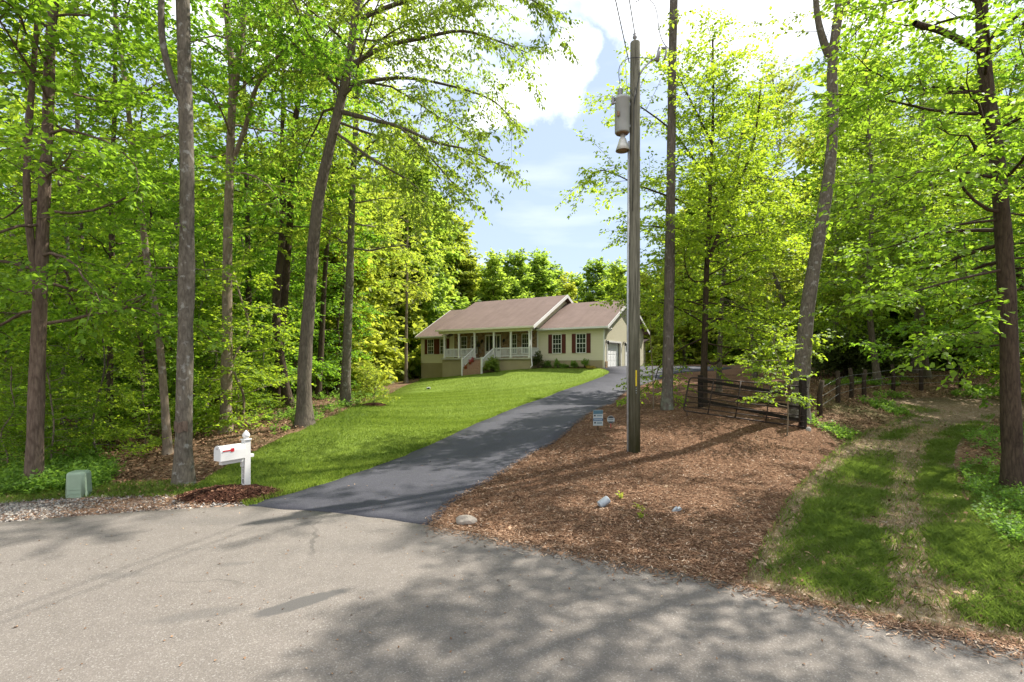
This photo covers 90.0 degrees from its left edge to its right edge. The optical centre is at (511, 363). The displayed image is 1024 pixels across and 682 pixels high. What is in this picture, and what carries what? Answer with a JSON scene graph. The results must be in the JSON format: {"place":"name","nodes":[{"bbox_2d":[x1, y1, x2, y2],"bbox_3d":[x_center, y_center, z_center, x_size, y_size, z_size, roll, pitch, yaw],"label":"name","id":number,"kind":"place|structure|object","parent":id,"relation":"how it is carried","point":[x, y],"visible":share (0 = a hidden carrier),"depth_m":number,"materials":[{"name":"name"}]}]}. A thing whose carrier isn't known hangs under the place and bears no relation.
{"place":"outdoors","nodes":[
{"label":"outdoors","id":0,"kind":"place"},
{"bbox_2d":[0,493,245,522],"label":"gravel verge","id":1,"kind":"structure","parent":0,"point":[208,506],"depth_m":8.93,"materials":[{"name":"grey gravel"}]},
{"bbox_2d":[65,470,92,498],"bbox_3d":[-8.092,2.287,9.568,0.380,0.570,0.360,0,0,-12],"label":"utility pedestal","id":2,"kind":"object","parent":1,"relation":"on","point":[78,483],"visible":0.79,"depth_m":9.44,"materials":[{"name":"green plastic"}]},
{"bbox_2d":[186,367,608,505],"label":"lawn","id":3,"kind":"structure","parent":0,"point":[501,385],"depth_m":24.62,"materials":[{"name":"green plant"}]},
{"bbox_2d":[184,484,270,504],"bbox_3d":[-5.277,2.428,9.606,1.908,0.273,1.227,0,0,0],"label":"mulch mound","id":4,"kind":"object","parent":3,"relation":"on","point":[230,495],"visible":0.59,"depth_m":9.29,"materials":[{"name":"brown wood"}]},
{"bbox_2d":[175,483,282,503],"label":"mulch chips","id":5,"kind":"object","parent":4,"relation":"on","point":[241,492],"visible":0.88,"depth_m":9.38,"materials":[{"name":"brown wood"}]},
{"bbox_2d":[214,430,253,484],"bbox_3d":[-5.249,1.980,9.714,0.228,1.390,0.710,0,0,31],"label":"mailbox","id":6,"kind":"object","parent":4,"relation":"on","point":[241,453],"visible":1,"depth_m":9.75,"materials":[{"name":"white paint"}]},
{"bbox_2d":[353,363,400,403],"bbox_3d":[-6.448,1.049,24.275,1.830,2.188,1.910,0,0,32],"label":"shrub","id":7,"kind":"object","parent":3,"relation":"on","point":[374,381],"visible":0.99,"depth_m":24.17,"materials":[{"name":"green plant"}]},
{"bbox_2d":[216,0,582,427],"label":"oak tree","id":8,"kind":"object","parent":3,"relation":"on","point":[304,415],"visible":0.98,"depth_m":16.21,"materials":[{"name":"green plant"}]},
{"bbox_2d":[249,366,730,524],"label":"driveway","id":9,"kind":"structure","parent":0,"point":[484,449],"depth_m":12.24,"materials":[{"name":"grey asphalt"}]},
{"bbox_2d":[422,384,642,524],"bbox_3d":[3.892,1.790,22.113,1.586,1.353,30.414,0,0,22],"label":"drive edge debris","id":10,"kind":"object","parent":9,"relation":"on","point":[464,493],"visible":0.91,"depth_m":10.03,"materials":[{"name":"brown wood"}]},
{"bbox_2d":[0,506,1023,681],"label":"road","id":11,"kind":"structure","parent":0,"point":[109,602],"depth_m":5.01,"materials":[{"name":"grey asphalt"}]},
{"bbox_2d":[418,522,1023,671],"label":"edge debris","id":12,"kind":"object","parent":11,"relation":"on","point":[914,625],"visible":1,"depth_m":5.36,"materials":[{"name":"gravel"}]},
{"bbox_2d":[0,0,1023,288],"label":"sky","id":13,"kind":"structure","parent":0,"point":[553,158],"materials":[{"name":"blue"}]},
{"bbox_2d":[2,364,1023,585],"bbox_3d":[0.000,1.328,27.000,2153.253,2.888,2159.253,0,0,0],"label":"ground","id":14,"kind":"structure","parent":0,"point":[400,384],"depth_m":17.15,"materials":[{"name":"brown soil"}]},
{"bbox_2d":[0,356,62,472],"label":"understory tree","id":15,"kind":"object","parent":14,"relation":"on","point":[4,443],"visible":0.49,"depth_m":11.57,"materials":[{"name":"green plant"}]},
{"bbox_2d":[0,209,71,447],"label":"understory tree","id":16,"kind":"object","parent":14,"relation":"on","point":[12,324],"visible":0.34,"depth_m":13.12,"materials":[{"name":"green plant"}]},
{"bbox_2d":[0,189,87,429],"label":"understory tree","id":17,"kind":"object","parent":14,"relation":"on","point":[6,327],"visible":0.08,"depth_m":15.73,"materials":[{"name":"green plant"}]},
{"bbox_2d":[0,333,110,473],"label":"understory tree","id":18,"kind":"object","parent":14,"relation":"on","point":[54,431],"visible":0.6,"depth_m":11.71,"materials":[{"name":"green plant"}]},
{"bbox_2d":[0,187,118,421],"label":"understory tree","id":19,"kind":"object","parent":14,"relation":"on","point":[3,191],"visible":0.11,"depth_m":17.25,"materials":[{"name":"green plant"}]},
{"bbox_2d":[0,0,119,270],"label":"forest tree","id":20,"kind":"object","parent":14,"relation":"on","point":[15,86],"visible":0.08,"depth_m":23.28,"materials":[{"name":"green plant"}]},
{"bbox_2d":[0,170,122,429],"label":"understory tree","id":21,"kind":"object","parent":14,"relation":"on","point":[14,244],"visible":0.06,"depth_m":18.64,"materials":[{"name":"green plant"}]},
{"bbox_2d":[0,442,126,495],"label":"undergrowth","id":22,"kind":"object","parent":14,"relation":"on","point":[100,468],"visible":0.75,"depth_m":10.57,"materials":[{"name":"green plant"}]},
{"bbox_2d":[0,3,137,367],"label":"forest tree","id":23,"kind":"object","parent":14,"relation":"on","point":[16,138],"visible":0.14,"depth_m":19.23,"materials":[{"name":"green plant"}]},
{"bbox_2d":[0,166,170,451],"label":"understory tree","id":24,"kind":"object","parent":14,"relation":"on","point":[69,351],"visible":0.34,"depth_m":15.07,"materials":[{"name":"green plant"}]},
{"bbox_2d":[0,0,175,428],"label":"lichened tree","id":25,"kind":"object","parent":14,"relation":"on","point":[77,126],"visible":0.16,"depth_m":18.89,"materials":[{"name":"green plant"}]},
{"bbox_2d":[8,296,168,459],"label":"understory tree","id":26,"kind":"object","parent":14,"relation":"on","point":[117,431],"visible":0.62,"depth_m":12.83,"materials":[{"name":"green plant"}]},
{"bbox_2d":[0,0,203,443],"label":"shaded tree","id":27,"kind":"object","parent":14,"relation":"on","point":[111,253],"visible":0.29,"depth_m":15.57,"materials":[{"name":"green plant"}]},
{"bbox_2d":[0,0,224,486],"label":"maple tree","id":28,"kind":"object","parent":14,"relation":"on","point":[139,175],"visible":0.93,"depth_m":10.16,"materials":[{"name":"green plant"}]},
{"bbox_2d":[48,138,210,426],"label":"understory tree","id":29,"kind":"object","parent":14,"relation":"on","point":[164,215],"visible":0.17,"depth_m":19.31,"materials":[{"name":"green plant"}]},
{"bbox_2d":[0,0,271,454],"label":"slender tree","id":30,"kind":"object","parent":14,"relation":"on","point":[167,446],"visible":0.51,"depth_m":13.15,"materials":[{"name":"green plant"}]},
{"bbox_2d":[56,226,215,434],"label":"understory tree","id":31,"kind":"object","parent":14,"relation":"on","point":[173,362],"visible":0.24,"depth_m":16.98,"materials":[{"name":"green plant"}]},
{"bbox_2d":[103,362,174,450],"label":"understory tree","id":32,"kind":"object","parent":14,"relation":"on","point":[122,425],"visible":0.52,"depth_m":15.11,"materials":[{"name":"green plant"}]},
{"bbox_2d":[72,54,236,382],"bbox_3d":[-18.951,-7.051,27.074,7.493,19.393,6.344,0,-1,-9],"label":"forest tree","id":33,"kind":"object","parent":14,"relation":"on","point":[162,122],"visible":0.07,"depth_m":26.74,"materials":[{"name":"green plant"}]},
{"bbox_2d":[52,0,270,411],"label":"forest tree","id":34,"kind":"object","parent":14,"relation":"on","point":[198,24],"visible":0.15,"depth_m":25.37,"materials":[{"name":"green plant"}]},
{"bbox_2d":[106,197,219,416],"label":"understory tree","id":35,"kind":"object","parent":14,"relation":"on","point":[197,247],"visible":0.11,"depth_m":23.34,"materials":[{"name":"green plant"}]},
{"bbox_2d":[95,120,242,409],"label":"understory tree","id":36,"kind":"object","parent":14,"relation":"on","point":[169,166],"visible":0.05,"depth_m":26.13,"materials":[{"name":"green plant"}]},
{"bbox_2d":[113,241,256,423],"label":"understory tree","id":37,"kind":"object","parent":14,"relation":"on","point":[206,338],"visible":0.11,"depth_m":21.28,"materials":[{"name":"green plant"}]},
{"bbox_2d":[0,401,383,503],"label":"bank grass","id":38,"kind":"structure","parent":14,"relation":"on","point":[126,487],"depth_m":10.57,"materials":[{"name":"green plant"}]},
{"bbox_2d":[0,387,388,459],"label":"undergrowth","id":39,"kind":"object","parent":14,"relation":"on","point":[327,407],"visible":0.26,"depth_m":20.08,"materials":[{"name":"green plant"}]},
{"bbox_2d":[129,237,275,424],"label":"understory tree","id":40,"kind":"object","parent":14,"relation":"on","point":[216,356],"visible":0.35,"depth_m":20.23,"materials":[{"name":"green plant"}]},
{"bbox_2d":[59,0,383,486],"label":"tall grey tree","id":41,"kind":"object","parent":14,"relation":"on","point":[183,469],"visible":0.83,"depth_m":10.44,"materials":[{"name":"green plant"}]},
{"bbox_2d":[86,0,365,434],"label":"forked tree","id":42,"kind":"object","parent":14,"relation":"on","point":[234,80],"visible":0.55,"depth_m":16.87,"materials":[{"name":"green plant"}]},
{"bbox_2d":[156,249,316,436],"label":"understory tree","id":43,"kind":"object","parent":14,"relation":"on","point":[207,419],"visible":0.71,"depth_m":17.49,"materials":[{"name":"green plant"}]},
{"bbox_2d":[164,64,319,388],"bbox_3d":[-17.277,-7.827,32.901,9.145,20.719,10.260,0,1,32],"label":"forest tree","id":44,"kind":"object","parent":14,"relation":"on","point":[219,122],"visible":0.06,"depth_m":31.46,"materials":[{"name":"green plant"}]},
{"bbox_2d":[178,1,325,402],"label":"dark slim tree","id":45,"kind":"object","parent":14,"relation":"on","point":[247,240],"visible":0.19,"depth_m":26.87,"materials":[{"name":"green plant"}]},
{"bbox_2d":[233,333,291,413],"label":"understory tree","id":46,"kind":"object","parent":14,"relation":"on","point":[273,393],"visible":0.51,"depth_m":22.35,"materials":[{"name":"green plant"}]},
{"bbox_2d":[163,0,379,405],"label":"dark trunk tree","id":47,"kind":"object","parent":14,"relation":"on","point":[285,277],"visible":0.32,"depth_m":23.70,"materials":[{"name":"green plant"}]},
{"bbox_2d":[212,196,340,391],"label":"understory tree","id":48,"kind":"object","parent":14,"relation":"on","point":[318,366],"visible":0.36,"depth_m":26.61,"materials":[{"name":"green plant"}]},
{"bbox_2d":[177,0,392,407],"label":"forest tree","id":49,"kind":"object","parent":14,"relation":"on","point":[286,391],"visible":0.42,"depth_m":22.49,"materials":[{"name":"green plant"}]},
{"bbox_2d":[243,205,344,390],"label":"understory tree","id":50,"kind":"object","parent":14,"relation":"on","point":[295,334],"visible":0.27,"depth_m":31.09,"materials":[{"name":"green plant"}]},
{"bbox_2d":[287,268,360,394],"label":"understory tree","id":51,"kind":"object","parent":14,"relation":"on","point":[318,325],"visible":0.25,"depth_m":34.48,"materials":[{"name":"green plant"}]},
{"bbox_2d":[271,2,397,399],"bbox_3d":[-9.973,-9.389,28.674,6.515,23.133,7.543,0,0,-39],"label":"twin shadow tree","id":52,"kind":"object","parent":14,"relation":"on","point":[327,249],"visible":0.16,"depth_m":28.87,"materials":[{"name":"green plant"}]},
{"bbox_2d":[285,175,394,393],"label":"edge tree","id":53,"kind":"object","parent":14,"relation":"on","point":[369,347],"visible":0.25,"depth_m":36.11,"materials":[{"name":"green plant"}]},
{"bbox_2d":[287,202,396,397],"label":"understory tree","id":54,"kind":"object","parent":14,"relation":"on","point":[339,309],"visible":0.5,"depth_m":32.62,"materials":[{"name":"green plant"}]},
{"bbox_2d":[275,55,421,394],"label":"forest tree","id":55,"kind":"object","parent":14,"relation":"on","point":[381,282],"visible":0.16,"depth_m":36.64,"materials":[{"name":"green plant"}]},
{"bbox_2d":[288,148,409,389],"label":"edge tree","id":56,"kind":"object","parent":14,"relation":"on","point":[378,294],"visible":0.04,"depth_m":45.55,"materials":[{"name":"green plant"}]},
{"bbox_2d":[241,0,477,405],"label":"straight tree","id":57,"kind":"object","parent":14,"relation":"on","point":[345,383],"visible":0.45,"depth_m":23.86,"materials":[{"name":"green plant"}]},
{"bbox_2d":[331,208,413,380],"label":"edge tree","id":58,"kind":"object","parent":14,"relation":"on","point":[386,362],"visible":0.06,"depth_m":47.23,"materials":[{"name":"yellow plant"}]},
{"bbox_2d":[360,167,432,380],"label":"forest tree","id":59,"kind":"object","parent":14,"relation":"on","point":[417,323],"visible":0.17,"depth_m":53.88,"materials":[{"name":"green plant"}]},
{"bbox_2d":[370,187,437,382],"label":"lone pale tree","id":60,"kind":"object","parent":14,"relation":"on","point":[418,297],"visible":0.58,"depth_m":45.92,"materials":[{"name":"green plant"}]},
{"bbox_2d":[390,193,453,377],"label":"forest tree","id":61,"kind":"object","parent":14,"relation":"on","point":[437,307],"visible":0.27,"depth_m":57.18,"materials":[{"name":"green plant"}]},
{"bbox_2d":[379,153,480,346],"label":"forest tree","id":62,"kind":"object","parent":14,"relation":"on","point":[460,306],"visible":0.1,"depth_m":62.81,"materials":[{"name":"green plant"}]},
{"bbox_2d":[437,200,484,309],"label":"edge tree","id":63,"kind":"object","parent":14,"relation":"on","point":[461,238],"visible":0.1,"depth_m":70.24,"materials":[{"name":"green plant"}]},
{"bbox_2d":[449,244,484,303],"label":"edge tree","id":64,"kind":"object","parent":14,"relation":"on","point":[467,266],"visible":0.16,"depth_m":70.67,"materials":[{"name":"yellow plant"}]},
{"bbox_2d":[473,246,514,301],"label":"backdrop tree","id":65,"kind":"object","parent":14,"relation":"on","point":[490,287],"visible":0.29,"depth_m":69.08,"materials":[{"name":"green plant"}]},
{"bbox_2d":[1,370,1023,638],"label":"fallen leaves","id":66,"kind":"object","parent":14,"relation":"on","point":[201,462],"visible":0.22,"depth_m":15.07,"materials":[{"name":"brown plant"}]},
{"bbox_2d":[494,246,534,299],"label":"backdrop tree","id":67,"kind":"object","parent":14,"relation":"on","point":[516,263],"visible":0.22,"depth_m":73.46,"materials":[{"name":"green plant"}]},
{"bbox_2d":[415,295,649,377],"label":"house","id":68,"kind":"structure","parent":14,"relation":"on","point":[512,334],"depth_m":45.16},
{"bbox_2d":[521,246,565,297],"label":"backdrop tree","id":69,"kind":"object","parent":14,"relation":"on","point":[539,262],"visible":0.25,"depth_m":79.35,"materials":[{"name":"green plant"}]},
{"bbox_2d":[576,256,614,301],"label":"backdrop tree","id":70,"kind":"object","parent":14,"relation":"on","point":[590,290],"visible":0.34,"depth_m":73.60,"materials":[{"name":"green plant"}]},
{"bbox_2d":[640,265,661,364],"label":"backdrop tree","id":71,"kind":"object","parent":14,"relation":"on","point":[643,278],"visible":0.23,"depth_m":70.80,"materials":[{"name":"green plant"}]},
{"bbox_2d":[641,207,730,364],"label":"distant tree","id":72,"kind":"object","parent":14,"relation":"on","point":[679,331],"visible":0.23,"depth_m":61.78,"materials":[{"name":"green plant"}]},
{"bbox_2d":[554,4,842,408],"bbox_3d":[7.178,-5.549,19.801,11.107,16.166,9.191,0,0,0],"label":"layered tree","id":73,"kind":"object","parent":14,"relation":"on","point":[729,204],"visible":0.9,"depth_m":19.08,"materials":[{"name":"green plant"}]},
{"bbox_2d":[675,167,756,364],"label":"distant tree","id":74,"kind":"object","parent":14,"relation":"on","point":[714,350],"visible":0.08,"depth_m":63.59,"materials":[{"name":"green plant"}]},
{"bbox_2d":[754,99,908,340],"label":"broad tree","id":75,"kind":"object","parent":14,"relation":"on","point":[835,267],"visible":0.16,"depth_m":38.27,"materials":[{"name":"green plant"}]},
{"bbox_2d":[740,50,925,364],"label":"distant tree","id":76,"kind":"object","parent":14,"relation":"on","point":[806,166],"visible":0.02,"depth_m":49.56,"materials":[{"name":"green plant"}]},
{"bbox_2d":[793,321,907,376],"bbox_3d":[20.378,-0.662,31.021,6.077,3.941,6.658,0,0,40],"label":"evergreen bush","id":77,"kind":"object","parent":14,"relation":"on","point":[854,359],"visible":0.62,"depth_m":29.87,"materials":[{"name":"green plant"}]},
{"bbox_2d":[771,20,978,383],"bbox_3d":[17.621,-7.985,25.247,8.924,18.342,9.612,0,0,23],"label":"broad tree","id":78,"kind":"object","parent":14,"relation":"on","point":[871,218],"visible":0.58,"depth_m":24.92,"materials":[{"name":"green plant"}]},
{"bbox_2d":[817,359,962,415],"bbox_3d":[15.282,0.860,21.235,12.482,2.205,1.679,0,0,-32],"label":"fence","id":79,"kind":"object","parent":14,"relation":"on","point":[864,387],"visible":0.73,"depth_m":21.44,"materials":[{"name":"brown wood"}]},
{"bbox_2d":[767,0,1023,488],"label":"furrowed tree","id":80,"kind":"object","parent":14,"relation":"on","point":[1011,418],"visible":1,"depth_m":10.19,"materials":[{"name":"green plant"}]},
{"bbox_2d":[816,111,981,368],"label":"distant tree","id":81,"kind":"object","parent":14,"relation":"on","point":[896,337],"visible":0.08,"depth_m":42.43,"materials":[{"name":"green plant"}]},
{"bbox_2d":[790,374,1023,438],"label":"undergrowth","id":82,"kind":"object","parent":14,"relation":"on","point":[841,432],"visible":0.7,"depth_m":20.45,"materials":[{"name":"green plant"}]},
{"bbox_2d":[819,34,1023,378],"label":"broad tree","id":83,"kind":"object","parent":14,"relation":"on","point":[927,374],"visible":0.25,"depth_m":28.17,"materials":[{"name":"green plant"}]},
{"bbox_2d":[824,11,1019,373],"bbox_3d":[25.910,-10.132,32.525,10.732,21.810,9.691,0,0,0],"label":"stout tree","id":84,"kind":"object","parent":14,"relation":"on","point":[915,369],"visible":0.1,"depth_m":31.90,"materials":[{"name":"green plant"}]},
{"bbox_2d":[839,60,1023,371],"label":"distant tree","id":85,"kind":"object","parent":14,"relation":"on","point":[937,362],"visible":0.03,"depth_m":39.41,"materials":[{"name":"green plant"}]},
{"bbox_2d":[844,0,1023,374],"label":"broad tree","id":86,"kind":"object","parent":14,"relation":"on","point":[1011,179],"visible":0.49,"depth_m":16.05,"materials":[{"name":"green plant"}]},
{"bbox_2d":[894,22,1023,390],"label":"broad tree","id":87,"kind":"object","parent":14,"relation":"on","point":[943,321],"visible":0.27,"depth_m":22.16,"materials":[{"name":"green plant"}]},
{"bbox_2d":[907,88,1023,367],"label":"broad tree","id":88,"kind":"object","parent":14,"relation":"on","point":[972,296],"visible":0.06,"depth_m":33.76,"materials":[{"name":"green plant"}]},
{"bbox_2d":[925,64,1023,408],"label":"understory tree","id":89,"kind":"object","parent":14,"relation":"on","point":[1020,253],"visible":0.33,"depth_m":19.95,"materials":[{"name":"green plant"}]},
{"bbox_2d":[954,420,1023,579],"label":"undergrowth","id":90,"kind":"object","parent":14,"relation":"on","point":[1011,528],"visible":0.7,"depth_m":9.52,"materials":[{"name":"green plant"}]},
{"bbox_2d":[956,461,1023,585],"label":"edge grass","id":91,"kind":"structure","parent":14,"relation":"on","point":[1017,558],"depth_m":7.98,"materials":[{"name":"green plant"}]},
{"bbox_2d":[432,369,837,579],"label":"mulch bank","id":92,"kind":"structure","parent":0,"point":[731,374],"depth_m":11.59,"materials":[{"name":"brown wood"}]},
{"bbox_2d":[435,380,836,578],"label":"wood chips","id":93,"kind":"object","parent":92,"relation":"on","point":[662,540],"visible":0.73,"depth_m":8.94,"materials":[{"name":"brown wood"}]},
{"bbox_2d":[611,0,667,452],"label":"utility pole","id":94,"kind":"object","parent":92,"relation":"on","point":[627,114],"visible":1,"depth_m":12.38,"materials":[{"name":"brown wood"}]},
{"bbox_2d":[658,0,698,409],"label":"tall bare tree","id":95,"kind":"object","parent":92,"relation":"on","point":[667,402],"visible":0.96,"depth_m":17.87,"materials":[{"name":"grey plant"}]},
{"bbox_2d":[646,74,842,391],"bbox_3d":[9.958,-6.235,23.974,7.906,15.468,8.013,0,0,-19],"label":"companion tree","id":96,"kind":"object","parent":92,"relation":"on","point":[773,158],"visible":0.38,"depth_m":23.62,"materials":[{"name":"green plant"}]},
{"bbox_2d":[683,377,807,427],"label":"metal gate","id":97,"kind":"structure","parent":92,"relation":"on","point":[736,408],"depth_m":16.05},
{"bbox_2d":[676,74,815,377],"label":"broad tree","id":98,"kind":"object","parent":92,"relation":"on","point":[754,374],"visible":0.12,"depth_m":33.98,"materials":[{"name":"green plant"}]},
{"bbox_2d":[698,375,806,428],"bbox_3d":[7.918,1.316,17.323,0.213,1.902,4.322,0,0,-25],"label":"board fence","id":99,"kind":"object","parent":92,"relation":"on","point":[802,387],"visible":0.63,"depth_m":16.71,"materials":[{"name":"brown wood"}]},
{"bbox_2d":[728,315,820,435],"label":"sapling","id":100,"kind":"object","parent":92,"relation":"on","point":[761,369],"visible":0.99,"depth_m":14.02,"materials":[{"name":"green plant"}]},
{"bbox_2d":[675,50,904,380],"bbox_3d":[15.019,-8.377,28.994,9.482,19.044,10.586,0,0,-26],"label":"broad tree","id":101,"kind":"object","parent":92,"relation":"on","point":[776,285],"visible":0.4,"depth_m":28.66,"materials":[{"name":"green plant"}]},
{"bbox_2d":[737,0,959,422],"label":"leaning tree","id":102,"kind":"object","parent":92,"relation":"on","point":[806,322],"visible":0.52,"depth_m":16.46,"materials":[{"name":"grey plant"}]},
{"bbox_2d":[671,397,1023,645],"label":"dirt track","id":103,"kind":"structure","parent":0,"point":[955,406],"depth_m":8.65,"materials":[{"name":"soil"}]},
{"bbox_2d":[743,401,1023,633],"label":"track grass","id":104,"kind":"structure","parent":103,"relation":"on","point":[964,542],"depth_m":7.10,"materials":[{"name":"green plant"}]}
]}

